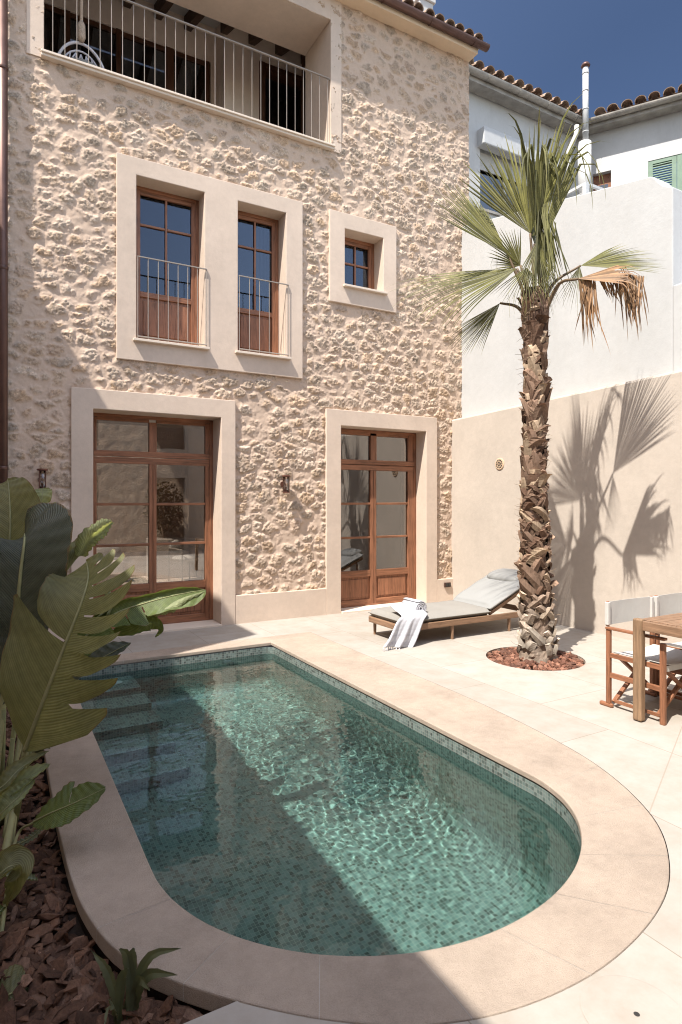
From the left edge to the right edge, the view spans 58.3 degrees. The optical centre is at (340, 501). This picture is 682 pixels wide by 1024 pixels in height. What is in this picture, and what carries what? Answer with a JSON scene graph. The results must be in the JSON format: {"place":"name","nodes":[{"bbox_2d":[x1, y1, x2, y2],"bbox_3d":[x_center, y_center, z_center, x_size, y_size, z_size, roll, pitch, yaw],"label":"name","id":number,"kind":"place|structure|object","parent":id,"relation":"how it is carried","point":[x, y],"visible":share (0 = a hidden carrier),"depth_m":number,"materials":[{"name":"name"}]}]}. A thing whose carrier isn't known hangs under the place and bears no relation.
{"place":"outdoors","nodes":[
{"label":"outdoors","id":0,"kind":"place"},
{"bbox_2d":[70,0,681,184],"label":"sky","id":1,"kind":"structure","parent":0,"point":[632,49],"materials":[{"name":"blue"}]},
{"bbox_2d":[108,635,669,881],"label":"ground","id":2,"kind":"structure","parent":0,"point":[431,729],"depth_m":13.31,"materials":[{"name":"stone"}]},
{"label":"bed kerb","id":3,"kind":"structure","parent":2,"relation":"on","visible":0},
{"bbox_2d":[0,707,202,1023],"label":"bark mulch","id":4,"kind":"object","parent":3,"relation":"in","point":[62,979],"visible":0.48,"depth_m":2.16,"materials":[{"name":"brown wood"}]},
{"bbox_2d":[0,964,28,1000],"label":"broad leaf plant","id":5,"kind":"object","parent":4,"relation":"on","point":[15,973],"visible":0.23,"depth_m":2.06,"materials":[{"name":"green plant"}]},
{"bbox_2d":[0,751,50,914],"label":"pale leaf clump","id":6,"kind":"object","parent":4,"relation":"on","point":[17,782],"visible":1,"depth_m":2.55,"materials":[{"name":"green plant"}]},
{"bbox_2d":[0,781,105,931],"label":"young paddle plant","id":7,"kind":"object","parent":4,"relation":"on","point":[59,809],"visible":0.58,"depth_m":2.71,"materials":[{"name":"green plant"}]},
{"bbox_2d":[0,477,205,849],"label":"bird of paradise","id":8,"kind":"object","parent":4,"relation":"on","point":[43,669],"visible":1,"depth_m":2.98,"materials":[{"name":"green plant"}]},
{"bbox_2d":[91,947,180,1023],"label":"strap leaf plant","id":9,"kind":"object","parent":4,"relation":"on","point":[133,978],"visible":0.97,"depth_m":1.92,"materials":[{"name":"green plant"}]},
{"bbox_2d":[109,611,681,1023],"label":"patio paving","id":10,"kind":"structure","parent":0,"point":[641,762],"depth_m":4.53,"materials":[{"name":"stone"}]},
{"bbox_2d":[0,0,489,641],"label":"stone house","id":11,"kind":"structure","parent":10,"relation":"on","point":[224,234],"depth_m":8.16,"materials":[{"name":"stone"}]},
{"bbox_2d":[37,469,47,487],"bbox_3d":[-3.224,-0.235,6.600,0.112,0.230,0.176,0,0,-30],"label":"wall lantern","id":12,"kind":"object","parent":11,"relation":"attached to","point":[41,479],"depth_m":6.56,"materials":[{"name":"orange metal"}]},
{"bbox_2d":[58,0,104,68],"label":"hanging chair","id":13,"kind":"object","parent":11,"relation":"hanging from","point":[81,34],"visible":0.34,"depth_m":7.49,"materials":[{"name":"white wicker"}]},
{"bbox_2d":[97,547,120,559],"bbox_3d":[-4.485,0.980,11.768,0.480,0.310,0.180,0,0,-30],"label":"cushion","id":14,"kind":"object","parent":11,"relation":"on","point":[104,551],"visible":0.33,"depth_m":11.70,"materials":[{"name":"white fabric"}]},
{"bbox_2d":[44,3,209,102],"bbox_3d":[-3.296,-5.960,9.224,2.670,2.220,0.100,0,0,-30],"label":"loggia window","id":15,"kind":"structure","parent":11,"relation":"in","point":[170,52],"depth_m":9.25,"materials":[{"name":"brown wood"}]},
{"bbox_2d":[93,412,212,628],"bbox_3d":[-2.319,0.240,7.571,1.494,2.576,0.079,0,0,-30],"label":"french door","id":16,"kind":"structure","parent":11,"relation":"in","point":[203,610],"depth_m":7.58,"materials":[{"name":"brown wood"}]},
{"bbox_2d":[142,481,185,537],"bbox_3d":[-3.627,0.174,12.461,0.855,1.180,0.878,0,0,-30],"label":"patio shrub","id":17,"kind":"object","parent":11,"relation":"on","point":[161,513],"visible":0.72,"depth_m":12.43,"materials":[{"name":"green plant"}]},
{"bbox_2d":[136,185,198,345],"bbox_3d":[-2.168,-2.847,7.567,0.818,1.910,0.075,0,0,-30],"label":"balcony window","id":18,"kind":"structure","parent":11,"relation":"in","point":[167,225],"depth_m":7.56,"materials":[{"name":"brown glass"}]},
{"bbox_2d":[168,539,203,580],"bbox_3d":[-2.995,1.140,11.813,0.490,0.794,0.508,0,0,40],"label":"patio chair","id":19,"kind":"object","parent":11,"relation":"on","point":[182,558],"visible":0.92,"depth_m":11.78,"materials":[{"name":"metal"}]},
{"bbox_2d":[238,211,278,354],"bbox_3d":[-1.152,-2.849,8.143,0.673,1.906,0.075,0,0,-30],"label":"balcony window","id":20,"kind":"structure","parent":11,"relation":"in","point":[258,236],"depth_m":8.16,"materials":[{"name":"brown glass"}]},
{"bbox_2d":[259,57,304,134],"bbox_3d":[-0.837,-5.960,9.913,0.918,2.220,0.766,0,0,-30],"label":"loggia door","id":21,"kind":"structure","parent":11,"relation":"in","point":[295,81],"depth_m":9.92,"materials":[{"name":"metal"}]},
{"bbox_2d":[280,475,289,492],"bbox_3d":[-0.731,-0.225,8.013,0.112,0.230,0.176,0,0,-30],"label":"wall lantern","id":22,"kind":"object","parent":11,"relation":"attached to","point":[285,489],"depth_m":7.99,"materials":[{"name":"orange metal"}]},
{"bbox_2d":[345,237,373,288],"bbox_3d":[0.194,-3.401,8.906,0.648,0.787,0.075,0,0,-30],"label":"small window","id":23,"kind":"structure","parent":11,"relation":"in","point":[359,255],"depth_m":8.94,"materials":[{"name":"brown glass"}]},
{"bbox_2d":[341,428,415,607],"bbox_3d":[0.502,0.240,9.084,1.474,2.576,0.079,0,0,-30],"label":"french door","id":24,"kind":"structure","parent":11,"relation":"in","point":[373,586],"depth_m":9.11,"materials":[{"name":"brown wood"}]},
{"bbox_2d":[444,582,450,586],"bbox_3d":[1.635,1.280,9.380,0.115,0.070,0.034,0,0,-30],"label":"wall socket","id":25,"kind":"object","parent":11,"relation":"attached to","point":[447,584],"depth_m":9.37,"materials":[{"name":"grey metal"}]},
{"bbox_2d":[461,177,681,416],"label":"white wall","id":26,"kind":"structure","parent":11,"relation":"attached to","point":[644,215],"depth_m":7.50,"materials":[{"name":"white paint"}]},
{"bbox_2d":[551,182,602,201],"bbox_3d":[3.248,-3.645,8.427,0.420,1.150,0.640,0,0,-30],"label":"air conditioner","id":27,"kind":"object","parent":26,"relation":"on","point":[584,186],"visible":0.16,"depth_m":8.14,"materials":[{"name":"white plastic"}]},
{"bbox_2d":[43,632,668,1023],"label":"swimming pool","id":28,"kind":"structure","parent":10,"relation":"in","point":[598,910],"depth_m":2.37,"materials":[{"name":"mosaic tile"},{"name":"stone"},{"name":"water"}]},
{"bbox_2d":[78,653,580,955],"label":"water","id":29,"kind":"structure","parent":28,"relation":"in","point":[271,800],"depth_m":3.22,"materials":[{"name":"teal liquid"}]},
{"bbox_2d":[368,575,519,638],"bbox_3d":[1.355,1.237,7.302,2.062,0.626,0.710,0,0,-30],"label":"sun lounger","id":30,"kind":"object","parent":10,"relation":"on","point":[478,601],"visible":0.73,"depth_m":7.17,"materials":[{"name":"white fabric"}]},
{"bbox_2d":[383,603,427,650],"bbox_3d":[0.637,1.370,6.626,0.659,0.469,0.379,0,0,-30],"label":"draped towel","id":31,"kind":"object","parent":30,"relation":"hanging from","point":[406,629],"visible":0.95,"depth_m":6.51,"materials":[{"name":"white fabric"}]},
{"bbox_2d":[402,597,426,610],"bbox_3d":[0.779,1.176,6.850,0.290,0.160,0.290,0,0,-30],"label":"rolled towel","id":32,"kind":"object","parent":30,"relation":"on","point":[414,604],"visible":0.37,"depth_m":6.77,"materials":[{"name":"white fabric"}]},
{"bbox_2d":[487,568,517,580],"bbox_3d":[2.102,0.945,7.731,0.313,0.167,0.560,0,0,-30],"label":"head pillow","id":33,"kind":"object","parent":30,"relation":"on","point":[504,574],"visible":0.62,"depth_m":7.66,"materials":[{"name":"grey fabric"}]},
{"bbox_2d":[486,646,585,663],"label":"pit kerb","id":34,"kind":"structure","parent":10,"relation":"on","point":[579,657],"depth_m":6.34,"materials":[{"name":"stone"}]},
{"bbox_2d":[451,370,681,648],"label":"garden wall","id":35,"kind":"structure","parent":10,"relation":"on","point":[614,469],"depth_m":7.28,"materials":[{"name":"beige paint"}]},
{"bbox_2d":[495,458,503,469],"bbox_3d":[2.223,-0.524,8.577,0.016,0.170,0.170,0,0,-30],"label":"wall vent","id":36,"kind":"object","parent":35,"relation":"attached to","point":[499,463],"depth_m":8.57,"materials":[{"name":"ceramic"}]},
{"bbox_2d":[580,975,681,1023],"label":"skimmer lid","id":37,"kind":"object","parent":10,"relation":"on","point":[612,999],"visible":1,"depth_m":1.88,"materials":[{"name":"stone"}]},
{"bbox_2d":[599,596,681,725],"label":"director chair","id":38,"kind":"object","parent":10,"relation":"on","point":[663,655],"visible":0.85,"depth_m":4.60,"materials":[{"name":"brown wood"}]},
{"bbox_2d":[633,613,681,721],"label":"dining table","id":39,"kind":"object","parent":10,"relation":"on","point":[669,625],"visible":1,"depth_m":4.29,"materials":[{"name":"wood"}]},
{"bbox_2d":[648,593,681,695],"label":"director chair","id":40,"kind":"object","parent":10,"relation":"on","point":[667,604],"visible":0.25,"depth_m":4.95,"materials":[{"name":"white fabric"}]},
{"bbox_2d":[469,58,681,218],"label":"white house","id":41,"kind":"structure","parent":0,"point":[642,136],"depth_m":13.13,"materials":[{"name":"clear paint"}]},
{"bbox_2d":[480,149,552,214],"bbox_3d":[3.760,-6.715,13.222,2.260,1.430,0.060,0,0,-30],"label":"window frame","id":42,"kind":"structure","parent":41,"relation":"in","point":[483,173],"depth_m":12.88,"materials":[{"name":"white plastic"}]},
{"bbox_2d":[593,173,610,190],"bbox_3d":[5.946,-6.800,13.905,0.380,1.200,0.100,0,0,28],"label":"small window","id":43,"kind":"structure","parent":41,"relation":"in","point":[606,177],"depth_m":13.86,"materials":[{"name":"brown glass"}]},
{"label":"palm pit","id":44,"kind":"structure","parent":0,"visible":0},
{"bbox_2d":[385,91,663,665],"bbox_3d":[1.818,-1.123,5.906,2.645,5.506,1.617,0,0,-10],"label":"palm tree","id":45,"kind":"object","parent":44,"relation":"in","point":[537,620],"visible":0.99,"depth_m":5.95,"materials":[{"name":"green plant"}]},
{"bbox_2d":[486,647,584,670],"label":"red gravel","id":46,"kind":"structure","parent":44,"relation":"on","point":[509,656],"depth_m":5.91,"materials":[{"name":"gravel"}]}
]}

